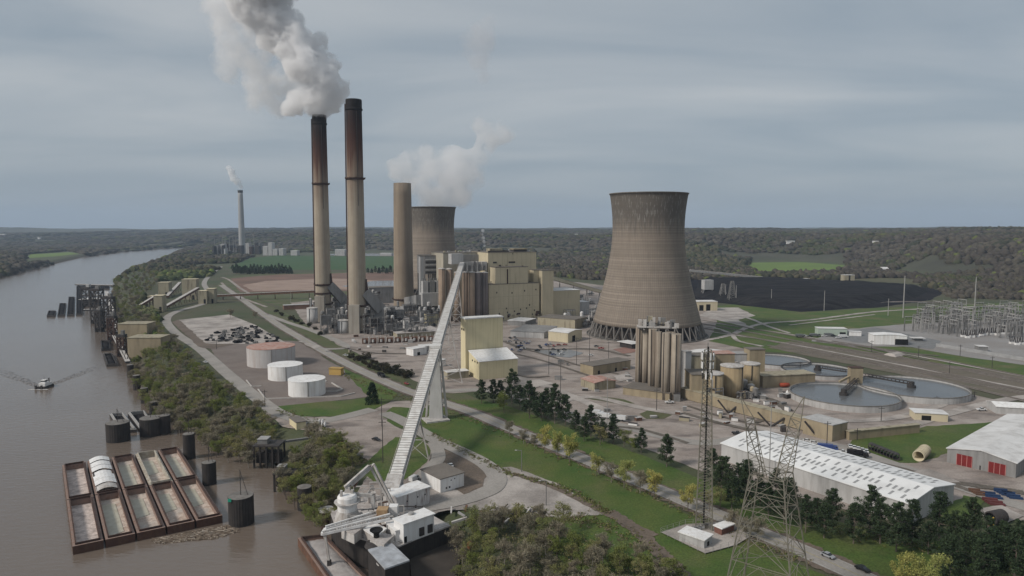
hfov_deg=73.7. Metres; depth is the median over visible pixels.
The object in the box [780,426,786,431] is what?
yard container
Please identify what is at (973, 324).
gantry
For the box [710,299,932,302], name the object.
coal haul track
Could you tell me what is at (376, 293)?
process rack
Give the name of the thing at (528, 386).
pine tree
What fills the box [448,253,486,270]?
conveyor head house
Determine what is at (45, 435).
river water
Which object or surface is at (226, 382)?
budding tree
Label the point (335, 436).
leafy tree
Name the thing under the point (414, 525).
control building
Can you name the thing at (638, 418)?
yard container
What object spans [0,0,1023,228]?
sky
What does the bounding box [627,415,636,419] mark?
yard container
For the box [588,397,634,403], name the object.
lawn
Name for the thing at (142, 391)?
budding tree
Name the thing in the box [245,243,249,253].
works block
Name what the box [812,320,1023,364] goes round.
substation ground
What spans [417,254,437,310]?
precipitator
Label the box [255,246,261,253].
works block
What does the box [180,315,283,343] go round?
storage yard
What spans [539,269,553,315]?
stair tower
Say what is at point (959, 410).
plant road
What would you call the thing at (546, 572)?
bare tree
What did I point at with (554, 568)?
budding tree
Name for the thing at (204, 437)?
bare tree
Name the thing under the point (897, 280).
brush belt ground
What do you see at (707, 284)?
crusher house
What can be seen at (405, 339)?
transformer
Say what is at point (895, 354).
gravel heap
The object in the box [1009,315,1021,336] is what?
gantry
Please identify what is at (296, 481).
leafy tree
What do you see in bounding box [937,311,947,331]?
gantry
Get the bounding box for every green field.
[28,252,77,257]
[229,255,393,269]
[750,262,844,270]
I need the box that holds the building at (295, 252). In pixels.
[291,250,299,254]
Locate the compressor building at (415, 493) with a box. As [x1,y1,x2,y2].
[385,480,430,511]
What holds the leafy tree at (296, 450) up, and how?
on the terrain at (930, 264)
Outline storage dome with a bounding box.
[691,349,717,351]
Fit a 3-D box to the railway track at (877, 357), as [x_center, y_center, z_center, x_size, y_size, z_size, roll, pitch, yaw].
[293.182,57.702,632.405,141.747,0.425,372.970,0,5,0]
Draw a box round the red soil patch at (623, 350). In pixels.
[614,347,634,353]
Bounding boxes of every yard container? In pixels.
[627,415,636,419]
[628,422,637,425]
[634,416,641,420]
[679,416,689,421]
[757,394,765,398]
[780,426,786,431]
[783,393,790,398]
[784,406,790,411]
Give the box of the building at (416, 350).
[406,345,426,355]
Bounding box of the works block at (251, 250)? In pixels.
[249,247,253,253]
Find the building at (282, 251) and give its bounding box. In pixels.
[279,248,285,254]
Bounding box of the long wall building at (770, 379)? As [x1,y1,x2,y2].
[760,369,815,387]
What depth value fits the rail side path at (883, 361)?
583.09 m
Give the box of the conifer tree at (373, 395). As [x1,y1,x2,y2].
[364,382,379,404]
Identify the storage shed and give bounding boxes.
[508,317,535,325]
[538,314,586,328]
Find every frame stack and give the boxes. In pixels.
[968,488,984,495]
[980,490,1002,499]
[982,497,1005,506]
[993,488,1010,495]
[1002,491,1022,499]
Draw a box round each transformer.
[362,336,368,343]
[370,336,377,342]
[379,335,385,342]
[387,336,393,342]
[395,335,401,342]
[403,334,409,341]
[412,334,418,341]
[420,334,426,341]
[428,334,434,340]
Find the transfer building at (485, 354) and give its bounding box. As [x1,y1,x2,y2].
[460,315,518,379]
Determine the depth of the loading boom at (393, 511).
246.63 m
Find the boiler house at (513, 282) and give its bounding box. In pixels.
[431,248,544,320]
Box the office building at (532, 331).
[510,324,556,338]
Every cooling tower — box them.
[412,206,455,294]
[586,191,708,343]
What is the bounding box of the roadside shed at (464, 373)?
[443,368,468,379]
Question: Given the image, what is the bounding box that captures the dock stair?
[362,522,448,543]
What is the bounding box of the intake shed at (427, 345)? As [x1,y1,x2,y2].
[418,344,429,349]
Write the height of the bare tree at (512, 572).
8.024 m
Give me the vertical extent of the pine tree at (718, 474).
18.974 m
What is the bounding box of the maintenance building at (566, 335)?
[548,328,581,342]
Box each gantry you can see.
[903,316,913,330]
[917,313,926,328]
[920,311,932,331]
[923,317,929,330]
[933,316,942,332]
[936,306,946,321]
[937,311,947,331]
[942,313,953,333]
[948,319,957,336]
[950,304,962,314]
[950,308,962,332]
[966,319,976,336]
[972,311,984,331]
[974,306,985,324]
[979,308,990,325]
[989,308,1000,323]
[990,307,1001,326]
[993,303,1004,326]
[996,320,1006,338]
[998,299,1010,320]
[999,318,1011,337]
[1004,304,1015,318]
[1005,316,1016,335]
[1007,316,1018,335]
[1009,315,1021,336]
[1013,322,1022,336]
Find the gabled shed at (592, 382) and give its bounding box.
[580,375,615,389]
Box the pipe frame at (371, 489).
[362,488,382,499]
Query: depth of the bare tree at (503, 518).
255.88 m
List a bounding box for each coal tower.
[153,294,166,311]
[157,282,171,294]
[182,278,199,299]
[198,290,207,303]
[206,288,216,302]
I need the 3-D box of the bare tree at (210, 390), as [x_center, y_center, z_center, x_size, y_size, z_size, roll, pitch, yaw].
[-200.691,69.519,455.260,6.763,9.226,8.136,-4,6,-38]
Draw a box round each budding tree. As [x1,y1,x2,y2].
[130,378,142,386]
[137,388,149,397]
[137,393,149,405]
[139,348,150,359]
[146,390,162,400]
[165,372,174,383]
[165,389,176,397]
[169,396,179,405]
[183,352,192,364]
[188,390,200,404]
[191,395,201,412]
[195,428,207,445]
[197,371,206,378]
[219,432,231,444]
[220,380,233,396]
[221,421,237,434]
[223,435,232,450]
[226,437,242,456]
[228,443,246,462]
[231,416,241,423]
[231,423,243,435]
[237,427,252,440]
[240,399,250,407]
[241,431,256,442]
[253,406,267,421]
[255,412,270,423]
[262,426,275,438]
[276,476,291,494]
[276,477,292,499]
[286,489,297,509]
[290,466,307,484]
[298,493,315,513]
[304,458,321,475]
[304,474,320,493]
[309,430,321,448]
[311,510,330,531]
[314,437,329,448]
[316,463,329,475]
[318,435,332,445]
[320,455,328,468]
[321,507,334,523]
[322,436,337,448]
[323,427,334,439]
[327,464,346,476]
[327,478,341,498]
[334,444,348,462]
[337,431,349,441]
[345,452,359,466]
[348,441,363,456]
[450,564,464,575]
[459,533,484,556]
[464,504,483,532]
[471,519,480,532]
[476,554,497,575]
[478,546,494,567]
[478,570,499,575]
[481,500,495,524]
[481,531,497,547]
[487,561,503,575]
[507,502,525,530]
[519,533,537,550]
[535,517,553,530]
[548,563,567,574]
[550,512,566,530]
[552,501,573,529]
[563,543,579,559]
[563,561,571,575]
[584,537,601,552]
[591,425,608,442]
[595,562,610,575]
[609,552,629,575]
[630,557,649,575]
[660,556,676,575]
[700,488,719,509]
[713,485,726,508]
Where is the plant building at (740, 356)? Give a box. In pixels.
[731,351,746,363]
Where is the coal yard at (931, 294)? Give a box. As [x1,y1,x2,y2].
[691,279,941,311]
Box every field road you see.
[702,304,1023,340]
[704,326,761,345]
[735,314,789,332]
[791,314,874,324]
[881,301,1012,306]
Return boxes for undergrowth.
[118,275,970,575]
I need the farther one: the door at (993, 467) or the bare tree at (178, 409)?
the bare tree at (178, 409)
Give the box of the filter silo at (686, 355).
[681,350,691,386]
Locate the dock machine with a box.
[368,491,375,502]
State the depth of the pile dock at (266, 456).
351.17 m
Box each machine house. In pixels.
[341,522,365,543]
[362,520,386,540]
[369,533,393,546]
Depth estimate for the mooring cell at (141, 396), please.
479.10 m
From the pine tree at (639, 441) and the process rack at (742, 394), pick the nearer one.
the pine tree at (639, 441)
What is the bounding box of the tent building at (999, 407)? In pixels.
[986,401,1023,413]
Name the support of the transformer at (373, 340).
on the plant yard ground at (671, 425)
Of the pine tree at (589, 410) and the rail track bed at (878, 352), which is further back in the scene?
the rail track bed at (878, 352)
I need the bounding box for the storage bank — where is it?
[172,320,231,348]
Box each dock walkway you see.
[75,284,114,287]
[104,291,117,332]
[112,335,129,363]
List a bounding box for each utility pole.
[378,397,384,425]
[378,420,385,462]
[558,363,562,391]
[589,330,589,360]
[607,377,607,407]
[767,403,775,475]
[902,276,904,317]
[974,277,976,310]
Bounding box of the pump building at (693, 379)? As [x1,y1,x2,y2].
[684,369,708,390]
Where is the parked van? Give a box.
[409,474,419,481]
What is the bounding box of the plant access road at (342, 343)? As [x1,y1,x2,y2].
[268,314,350,349]
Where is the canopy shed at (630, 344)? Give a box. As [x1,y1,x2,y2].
[617,340,635,348]
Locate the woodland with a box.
[0,226,1023,360]
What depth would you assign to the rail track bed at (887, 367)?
537.93 m
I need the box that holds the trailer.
[848,331,861,335]
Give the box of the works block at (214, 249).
[212,246,216,253]
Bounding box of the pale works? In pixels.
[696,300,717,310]
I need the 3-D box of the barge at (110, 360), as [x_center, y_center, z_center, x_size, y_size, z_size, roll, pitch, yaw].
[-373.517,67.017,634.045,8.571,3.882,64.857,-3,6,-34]
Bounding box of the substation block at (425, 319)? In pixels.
[424,313,436,325]
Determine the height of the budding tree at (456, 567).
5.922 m
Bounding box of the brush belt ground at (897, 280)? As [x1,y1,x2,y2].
[855,277,919,283]
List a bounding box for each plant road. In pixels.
[442,388,1023,509]
[513,376,630,420]
[545,396,800,434]
[760,392,948,421]
[902,395,1023,425]
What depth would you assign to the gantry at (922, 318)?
769.10 m
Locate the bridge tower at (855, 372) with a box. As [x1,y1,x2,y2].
[838,366,862,383]
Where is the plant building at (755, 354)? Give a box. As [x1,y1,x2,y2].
[743,347,765,371]
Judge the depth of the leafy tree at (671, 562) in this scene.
213.53 m
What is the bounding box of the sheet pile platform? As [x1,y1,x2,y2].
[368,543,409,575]
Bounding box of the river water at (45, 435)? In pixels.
[0,247,367,575]
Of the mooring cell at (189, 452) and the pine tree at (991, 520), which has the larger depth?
the mooring cell at (189, 452)
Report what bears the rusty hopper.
on the loading dock at (356, 553)
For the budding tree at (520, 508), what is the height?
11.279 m
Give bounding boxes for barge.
[47,310,55,316]
[57,303,66,316]
[62,461,92,502]
[67,297,74,315]
[67,495,103,554]
[76,286,109,289]
[76,287,82,315]
[87,456,120,497]
[95,490,134,547]
[100,340,110,350]
[103,353,117,366]
[110,412,136,432]
[112,454,146,494]
[123,485,165,540]
[128,410,147,429]
[135,450,172,487]
[149,481,194,533]
[158,447,196,483]
[175,476,222,527]
[298,534,365,575]
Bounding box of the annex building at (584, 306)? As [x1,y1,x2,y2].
[580,300,588,313]
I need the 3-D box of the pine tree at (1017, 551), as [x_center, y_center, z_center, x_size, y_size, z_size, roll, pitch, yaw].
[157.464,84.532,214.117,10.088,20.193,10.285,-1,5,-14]
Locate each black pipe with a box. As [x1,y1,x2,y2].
[889,451,896,458]
[892,452,899,460]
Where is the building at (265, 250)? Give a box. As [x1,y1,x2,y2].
[263,246,267,254]
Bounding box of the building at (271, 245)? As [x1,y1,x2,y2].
[268,242,274,254]
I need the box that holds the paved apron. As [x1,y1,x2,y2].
[827,327,940,348]
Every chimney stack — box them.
[238,190,245,253]
[311,114,346,321]
[344,98,384,333]
[392,183,413,305]
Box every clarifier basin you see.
[765,353,810,368]
[781,362,847,379]
[789,378,902,412]
[856,373,971,404]
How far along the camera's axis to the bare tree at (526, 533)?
238.82 m
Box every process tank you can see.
[307,307,317,323]
[337,319,348,333]
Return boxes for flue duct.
[404,292,438,311]
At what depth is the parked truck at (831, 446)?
344.80 m
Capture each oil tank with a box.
[246,342,295,367]
[267,361,302,380]
[288,374,325,396]
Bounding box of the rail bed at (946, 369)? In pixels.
[768,341,1023,395]
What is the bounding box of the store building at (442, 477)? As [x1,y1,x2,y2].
[420,463,464,492]
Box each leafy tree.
[131,357,140,365]
[141,380,151,390]
[153,381,161,391]
[163,402,176,413]
[166,386,177,399]
[183,422,192,431]
[184,405,198,416]
[185,372,196,381]
[186,362,193,372]
[191,419,203,428]
[202,370,214,379]
[206,397,222,416]
[208,439,225,457]
[211,380,223,395]
[213,385,225,395]
[217,388,228,399]
[219,399,229,405]
[233,392,246,403]
[245,418,258,430]
[259,423,271,431]
[267,424,278,436]
[287,472,308,491]
[288,445,302,457]
[301,476,315,484]
[301,503,310,521]
[304,501,325,526]
[314,486,329,501]
[322,446,338,466]
[326,475,339,494]
[329,431,342,444]
[334,442,347,454]
[336,457,350,468]
[338,449,349,463]
[465,513,478,533]
[466,550,479,569]
[474,530,482,547]
[484,527,497,543]
[496,390,509,406]
[511,504,527,517]
[546,534,563,561]
[565,528,583,558]
[571,551,586,567]
[606,544,630,573]
[617,429,632,442]
[622,557,634,572]
[626,437,636,447]
[636,552,652,569]
[644,562,655,575]
[657,557,680,575]
[671,565,688,575]
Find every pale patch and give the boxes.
[299,341,319,348]
[514,379,552,386]
[614,373,633,380]
[915,469,958,481]
[981,505,1023,521]
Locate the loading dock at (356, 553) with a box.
[331,494,450,569]
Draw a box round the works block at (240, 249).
[238,245,243,253]
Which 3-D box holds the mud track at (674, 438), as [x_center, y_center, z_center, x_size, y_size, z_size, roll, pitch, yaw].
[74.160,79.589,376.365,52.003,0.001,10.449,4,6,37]
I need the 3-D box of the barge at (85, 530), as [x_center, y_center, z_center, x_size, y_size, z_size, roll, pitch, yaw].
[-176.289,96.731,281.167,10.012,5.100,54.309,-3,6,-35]
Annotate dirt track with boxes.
[511,473,657,535]
[602,510,690,575]
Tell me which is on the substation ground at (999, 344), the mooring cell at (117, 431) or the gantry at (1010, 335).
the gantry at (1010, 335)
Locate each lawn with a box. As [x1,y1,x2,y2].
[215,279,403,379]
[278,398,389,416]
[344,369,396,399]
[360,437,430,481]
[383,407,452,426]
[387,403,824,575]
[394,375,478,399]
[449,399,1023,575]
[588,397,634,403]
[640,410,670,418]
[850,422,990,462]
[938,495,983,524]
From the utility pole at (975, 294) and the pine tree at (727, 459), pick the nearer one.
the pine tree at (727, 459)
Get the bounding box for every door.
[895,339,902,344]
[901,339,907,344]
[921,415,930,420]
[956,454,972,467]
[988,461,1005,475]
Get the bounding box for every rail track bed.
[701,320,1022,382]
[702,323,1021,389]
[707,328,1023,400]
[767,345,1022,391]
[791,343,1023,380]
[802,351,1023,394]
[833,341,1023,376]
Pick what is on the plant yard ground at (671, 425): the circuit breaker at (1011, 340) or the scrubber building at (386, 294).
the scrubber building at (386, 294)
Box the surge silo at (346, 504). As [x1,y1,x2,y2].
[334,489,359,528]
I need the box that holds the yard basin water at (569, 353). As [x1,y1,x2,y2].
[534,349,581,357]
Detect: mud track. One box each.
[340,347,405,353]
[503,341,630,355]
[514,346,618,373]
[514,353,588,375]
[607,425,688,442]
[682,412,754,430]
[689,405,768,425]
[766,397,792,410]
[818,341,938,355]
[876,349,927,359]
[876,461,970,491]
[950,481,1023,493]
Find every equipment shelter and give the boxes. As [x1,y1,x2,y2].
[678,526,713,547]
[713,520,735,534]
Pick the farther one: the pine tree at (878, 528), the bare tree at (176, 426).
the bare tree at (176, 426)
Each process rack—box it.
[320,311,335,333]
[326,307,339,317]
[327,314,338,329]
[330,320,337,331]
[337,304,346,313]
[363,308,372,334]
[366,310,375,327]
[369,316,385,334]
[373,291,380,300]
[384,318,396,335]
[385,315,396,332]
[385,315,397,332]
[387,307,404,321]
[388,301,399,316]
[393,327,407,330]
[402,302,416,315]
[403,319,414,331]
[409,315,420,323]
[411,320,426,331]
[418,302,431,312]
[419,307,428,325]
[425,309,438,325]
[432,305,439,320]
[563,309,574,315]
[583,315,591,327]
[586,305,596,315]
[712,387,723,395]
[737,390,748,399]
[743,379,754,390]
[745,381,754,390]
[747,386,760,399]
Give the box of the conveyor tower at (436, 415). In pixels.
[422,355,449,423]
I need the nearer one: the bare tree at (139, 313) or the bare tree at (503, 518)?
the bare tree at (503, 518)
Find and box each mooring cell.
[105,410,130,443]
[126,364,133,377]
[132,374,140,389]
[139,407,160,437]
[140,387,147,403]
[149,401,157,414]
[158,407,170,434]
[182,419,195,459]
[201,447,216,485]
[228,470,254,527]
[297,484,311,511]
[318,506,332,528]
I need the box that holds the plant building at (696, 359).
[691,352,715,369]
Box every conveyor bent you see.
[412,422,428,459]
[441,320,462,382]
[448,289,461,343]
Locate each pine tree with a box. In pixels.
[234,263,238,273]
[474,379,488,403]
[487,379,501,402]
[491,380,505,398]
[503,368,520,403]
[512,385,524,403]
[520,380,540,417]
[525,387,539,412]
[532,393,549,420]
[538,388,554,416]
[543,383,564,423]
[553,394,571,424]
[569,410,580,430]
[575,416,592,436]
[580,404,601,437]
[596,418,608,441]
[606,414,620,443]
[634,427,647,448]
[656,433,675,466]
[701,448,721,477]
[709,456,731,496]
[721,456,735,479]
[722,475,743,508]
[731,462,745,492]
[736,459,762,505]
[750,474,764,504]
[756,482,777,519]
[763,467,781,504]
[769,478,796,524]
[779,477,801,508]
[793,494,818,532]
[805,498,823,522]
[812,501,838,537]
[822,488,844,521]
[837,502,870,543]
[853,484,884,530]
[865,497,899,543]
[873,500,915,551]
[901,499,924,543]
[915,520,939,553]
[926,491,960,540]
[932,533,971,575]
[933,530,956,558]
[943,510,972,541]
[953,529,981,575]
[955,497,985,538]
[961,537,1000,575]
[972,514,998,552]
[976,526,1013,575]
[992,519,1016,561]
[995,526,1023,575]
[1008,518,1023,547]
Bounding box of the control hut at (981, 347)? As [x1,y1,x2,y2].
[974,345,987,350]
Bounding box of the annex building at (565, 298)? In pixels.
[553,287,579,315]
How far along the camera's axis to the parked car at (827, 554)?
232.55 m
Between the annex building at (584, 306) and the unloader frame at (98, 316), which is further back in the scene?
the annex building at (584, 306)
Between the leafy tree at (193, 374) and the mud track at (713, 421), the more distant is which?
the leafy tree at (193, 374)
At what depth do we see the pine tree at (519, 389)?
427.69 m
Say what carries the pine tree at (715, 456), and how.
on the terrain at (930, 264)
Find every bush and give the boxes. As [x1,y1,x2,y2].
[347,353,354,357]
[353,355,363,360]
[361,352,371,359]
[364,362,373,368]
[371,364,381,369]
[381,364,390,371]
[383,367,396,373]
[393,370,401,375]
[401,370,409,377]
[403,369,414,376]
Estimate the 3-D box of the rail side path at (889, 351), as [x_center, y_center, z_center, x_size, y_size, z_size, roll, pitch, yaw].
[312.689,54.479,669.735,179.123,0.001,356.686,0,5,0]
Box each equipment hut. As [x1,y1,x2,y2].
[288,416,305,429]
[328,367,343,374]
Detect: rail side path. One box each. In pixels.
[704,321,1022,376]
[709,331,1023,388]
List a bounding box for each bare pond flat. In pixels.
[230,272,393,291]
[243,278,377,290]
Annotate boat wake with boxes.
[0,364,105,386]
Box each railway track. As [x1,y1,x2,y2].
[703,320,1023,382]
[703,323,1023,390]
[704,328,1023,400]
[768,345,1023,391]
[789,343,1023,379]
[800,351,1023,393]
[834,341,1023,375]
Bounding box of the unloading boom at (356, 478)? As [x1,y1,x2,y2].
[344,463,394,508]
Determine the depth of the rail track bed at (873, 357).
587.53 m
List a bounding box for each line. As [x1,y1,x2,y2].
[219,285,844,575]
[230,289,875,575]
[239,297,859,575]
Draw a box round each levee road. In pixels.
[221,277,249,292]
[221,282,266,306]
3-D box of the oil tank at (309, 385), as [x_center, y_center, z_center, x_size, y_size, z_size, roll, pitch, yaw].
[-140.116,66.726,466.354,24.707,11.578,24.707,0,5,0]
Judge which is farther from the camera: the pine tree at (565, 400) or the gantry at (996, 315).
the gantry at (996, 315)
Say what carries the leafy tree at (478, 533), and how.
on the terrain at (930, 264)
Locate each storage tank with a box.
[701,370,723,394]
[720,363,743,397]
[740,361,760,389]
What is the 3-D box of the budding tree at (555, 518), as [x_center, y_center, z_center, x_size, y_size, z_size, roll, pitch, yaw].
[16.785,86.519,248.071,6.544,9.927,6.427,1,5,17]
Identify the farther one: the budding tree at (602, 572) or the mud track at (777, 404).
the mud track at (777, 404)
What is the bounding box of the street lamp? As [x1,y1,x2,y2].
[539,480,546,504]
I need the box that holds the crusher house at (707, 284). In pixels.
[701,280,713,292]
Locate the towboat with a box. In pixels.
[34,378,53,388]
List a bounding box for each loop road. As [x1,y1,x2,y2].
[379,412,506,510]
[416,441,445,478]
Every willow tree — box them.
[536,424,551,452]
[550,430,563,459]
[562,433,579,461]
[590,452,604,475]
[614,459,635,487]
[646,469,663,496]
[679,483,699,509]
[889,551,915,575]
[907,553,928,575]
[917,553,951,575]
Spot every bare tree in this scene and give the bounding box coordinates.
[127,369,136,377]
[132,361,141,368]
[135,310,142,316]
[139,369,151,379]
[146,401,158,410]
[151,391,166,405]
[155,404,170,414]
[155,407,167,414]
[157,369,169,378]
[162,391,176,400]
[164,409,174,428]
[169,368,181,381]
[170,333,178,340]
[172,342,182,355]
[172,419,184,435]
[173,413,185,422]
[174,405,186,417]
[175,383,188,394]
[175,390,188,403]
[178,411,194,427]
[188,382,202,392]
[189,408,199,418]
[192,428,204,438]
[195,398,209,412]
[196,365,205,377]
[200,432,212,441]
[201,378,212,389]
[201,391,213,398]
[201,432,219,451]
[205,418,220,430]
[206,386,214,394]
[208,396,218,411]
[208,419,221,429]
[208,425,222,434]
[213,412,221,423]
[218,424,233,438]
[220,412,230,424]
[222,405,237,420]
[222,446,233,462]
[223,383,235,393]
[230,391,243,400]
[232,406,247,422]
[240,439,255,450]
[240,450,256,467]
[242,405,257,419]
[251,398,265,419]
[255,429,266,438]
[265,417,277,425]
[272,463,291,483]
[287,452,303,465]
[301,441,317,459]
[303,420,323,439]
[309,447,326,463]
[311,430,328,444]
[312,472,330,497]
[314,499,328,507]
[324,441,336,459]
[334,466,353,483]
[340,441,356,453]
[444,523,464,547]
[454,543,467,563]
[476,509,498,533]
[484,556,500,573]
[489,508,506,533]
[491,504,512,528]
[493,538,514,563]
[503,569,518,575]
[505,420,515,434]
[507,547,534,575]
[514,543,526,556]
[516,512,536,530]
[517,429,529,443]
[520,539,544,573]
[521,526,535,542]
[530,503,547,525]
[531,433,539,446]
[531,513,539,531]
[532,529,547,553]
[534,526,558,556]
[539,558,554,571]
[543,552,557,569]
[543,569,565,575]
[548,520,571,540]
[567,559,581,574]
[580,567,596,575]
[581,544,605,568]
[593,548,605,568]
[595,532,613,557]
[597,539,610,562]
[602,461,619,482]
[632,469,649,490]
[632,539,651,563]
[650,557,661,573]
[652,564,672,575]
[722,507,740,523]
[735,516,755,537]
[748,516,768,540]
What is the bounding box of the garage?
[868,332,907,344]
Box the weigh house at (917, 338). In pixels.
[910,337,925,340]
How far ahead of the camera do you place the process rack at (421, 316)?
759.97 m
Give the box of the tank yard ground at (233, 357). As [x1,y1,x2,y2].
[211,341,368,405]
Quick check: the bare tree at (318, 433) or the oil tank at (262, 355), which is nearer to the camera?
the bare tree at (318, 433)
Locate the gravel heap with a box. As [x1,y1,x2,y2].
[884,352,904,356]
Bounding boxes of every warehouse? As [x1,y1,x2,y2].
[720,431,955,522]
[946,414,1023,477]
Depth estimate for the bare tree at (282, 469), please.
317.24 m
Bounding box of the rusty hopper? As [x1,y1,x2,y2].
[376,506,388,524]
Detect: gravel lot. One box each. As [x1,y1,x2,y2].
[256,401,430,497]
[408,467,601,517]
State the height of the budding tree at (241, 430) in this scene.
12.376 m
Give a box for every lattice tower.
[719,284,726,295]
[727,281,735,299]
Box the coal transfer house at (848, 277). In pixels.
[841,274,854,280]
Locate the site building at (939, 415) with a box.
[909,408,948,421]
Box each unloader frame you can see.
[80,284,94,306]
[89,285,104,323]
[94,306,104,331]
[102,293,115,328]
[106,312,117,341]
[116,330,127,356]
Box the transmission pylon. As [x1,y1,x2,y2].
[727,396,808,575]
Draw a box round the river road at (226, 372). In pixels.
[162,267,377,422]
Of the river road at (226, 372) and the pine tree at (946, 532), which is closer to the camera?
the pine tree at (946, 532)
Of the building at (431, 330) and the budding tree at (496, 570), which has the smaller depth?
the budding tree at (496, 570)
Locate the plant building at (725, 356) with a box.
[709,350,735,370]
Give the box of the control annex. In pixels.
[385,518,399,541]
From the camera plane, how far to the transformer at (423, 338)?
683.05 m
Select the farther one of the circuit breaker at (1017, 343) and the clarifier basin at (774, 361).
the circuit breaker at (1017, 343)
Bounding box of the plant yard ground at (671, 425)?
[292,281,1023,522]
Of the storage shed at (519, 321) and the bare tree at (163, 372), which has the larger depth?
the storage shed at (519, 321)
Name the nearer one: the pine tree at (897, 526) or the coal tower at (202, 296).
the pine tree at (897, 526)
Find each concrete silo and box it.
[635,327,642,382]
[642,328,648,382]
[648,328,656,385]
[654,331,661,387]
[661,332,670,399]
[669,333,681,399]
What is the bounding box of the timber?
[451,516,466,523]
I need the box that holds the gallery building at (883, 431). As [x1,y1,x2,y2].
[845,423,920,439]
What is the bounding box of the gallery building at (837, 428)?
[802,414,848,441]
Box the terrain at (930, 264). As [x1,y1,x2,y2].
[0,226,1023,575]
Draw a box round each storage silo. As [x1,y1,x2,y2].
[438,268,444,320]
[446,268,452,320]
[454,271,460,321]
[462,271,467,316]
[468,271,474,315]
[475,271,481,315]
[481,271,487,314]
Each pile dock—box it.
[252,433,338,468]
[272,453,359,491]
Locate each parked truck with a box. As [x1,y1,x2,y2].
[377,372,384,377]
[592,409,603,413]
[597,412,610,417]
[616,414,625,420]
[817,442,837,449]
[847,448,868,457]
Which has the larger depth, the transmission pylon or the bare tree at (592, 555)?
the bare tree at (592, 555)
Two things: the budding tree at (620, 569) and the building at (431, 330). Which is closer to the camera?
the budding tree at (620, 569)
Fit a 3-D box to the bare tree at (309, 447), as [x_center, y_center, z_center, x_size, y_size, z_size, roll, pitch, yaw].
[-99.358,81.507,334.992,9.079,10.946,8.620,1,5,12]
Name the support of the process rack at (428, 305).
on the plant yard ground at (671, 425)
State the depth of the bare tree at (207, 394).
442.77 m
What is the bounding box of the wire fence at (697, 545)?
[661,517,748,551]
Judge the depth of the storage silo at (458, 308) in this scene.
822.38 m
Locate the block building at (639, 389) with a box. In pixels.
[623,381,670,400]
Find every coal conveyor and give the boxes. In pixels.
[139,294,157,306]
[166,282,180,297]
[167,287,198,307]
[217,290,313,299]
[554,277,601,300]
[689,269,761,280]
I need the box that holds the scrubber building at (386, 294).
[368,286,393,302]
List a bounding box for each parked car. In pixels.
[820,551,835,558]
[854,564,870,572]
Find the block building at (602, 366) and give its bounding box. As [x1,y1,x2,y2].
[580,357,630,374]
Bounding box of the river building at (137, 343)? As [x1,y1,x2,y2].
[127,334,170,358]
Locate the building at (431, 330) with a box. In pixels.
[367,306,435,337]
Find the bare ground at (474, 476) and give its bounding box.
[443,450,485,493]
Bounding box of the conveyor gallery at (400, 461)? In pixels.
[383,262,464,495]
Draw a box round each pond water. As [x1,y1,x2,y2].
[330,253,393,255]
[344,280,393,286]
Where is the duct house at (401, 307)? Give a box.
[384,306,403,316]
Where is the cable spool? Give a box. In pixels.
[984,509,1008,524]
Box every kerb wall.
[258,389,354,398]
[326,382,342,391]
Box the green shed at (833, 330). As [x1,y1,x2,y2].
[815,327,846,335]
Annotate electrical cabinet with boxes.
[673,392,680,401]
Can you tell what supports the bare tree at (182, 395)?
on the terrain at (930, 264)
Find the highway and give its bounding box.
[220,285,876,575]
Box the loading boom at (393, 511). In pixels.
[321,504,398,565]
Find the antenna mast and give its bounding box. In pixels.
[695,347,714,530]
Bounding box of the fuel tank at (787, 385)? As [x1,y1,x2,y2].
[779,383,789,387]
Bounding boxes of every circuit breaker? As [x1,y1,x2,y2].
[1009,336,1014,343]
[1014,337,1020,344]
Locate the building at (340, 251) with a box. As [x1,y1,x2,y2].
[335,249,346,254]
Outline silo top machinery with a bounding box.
[637,316,678,329]
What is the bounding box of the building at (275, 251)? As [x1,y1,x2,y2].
[272,249,278,254]
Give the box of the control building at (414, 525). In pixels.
[392,508,434,542]
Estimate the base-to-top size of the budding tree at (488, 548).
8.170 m
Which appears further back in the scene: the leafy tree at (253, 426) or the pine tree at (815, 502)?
the leafy tree at (253, 426)
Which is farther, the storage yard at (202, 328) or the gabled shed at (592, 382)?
the storage yard at (202, 328)
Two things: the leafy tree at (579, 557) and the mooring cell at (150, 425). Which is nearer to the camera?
the leafy tree at (579, 557)
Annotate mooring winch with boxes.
[364,527,382,549]
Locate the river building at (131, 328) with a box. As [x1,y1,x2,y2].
[118,321,155,341]
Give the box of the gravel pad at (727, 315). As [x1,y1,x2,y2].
[700,308,754,327]
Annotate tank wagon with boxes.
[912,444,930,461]
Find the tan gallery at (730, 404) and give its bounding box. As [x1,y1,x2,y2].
[680,386,814,434]
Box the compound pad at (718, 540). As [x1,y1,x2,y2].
[663,521,749,552]
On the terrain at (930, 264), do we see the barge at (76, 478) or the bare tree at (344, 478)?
the bare tree at (344, 478)
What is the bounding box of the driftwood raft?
[151,524,238,543]
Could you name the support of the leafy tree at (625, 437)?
on the terrain at (930, 264)
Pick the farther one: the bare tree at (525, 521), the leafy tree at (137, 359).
the leafy tree at (137, 359)
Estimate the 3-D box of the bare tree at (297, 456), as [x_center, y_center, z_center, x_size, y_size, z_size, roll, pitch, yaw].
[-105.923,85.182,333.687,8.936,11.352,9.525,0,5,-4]

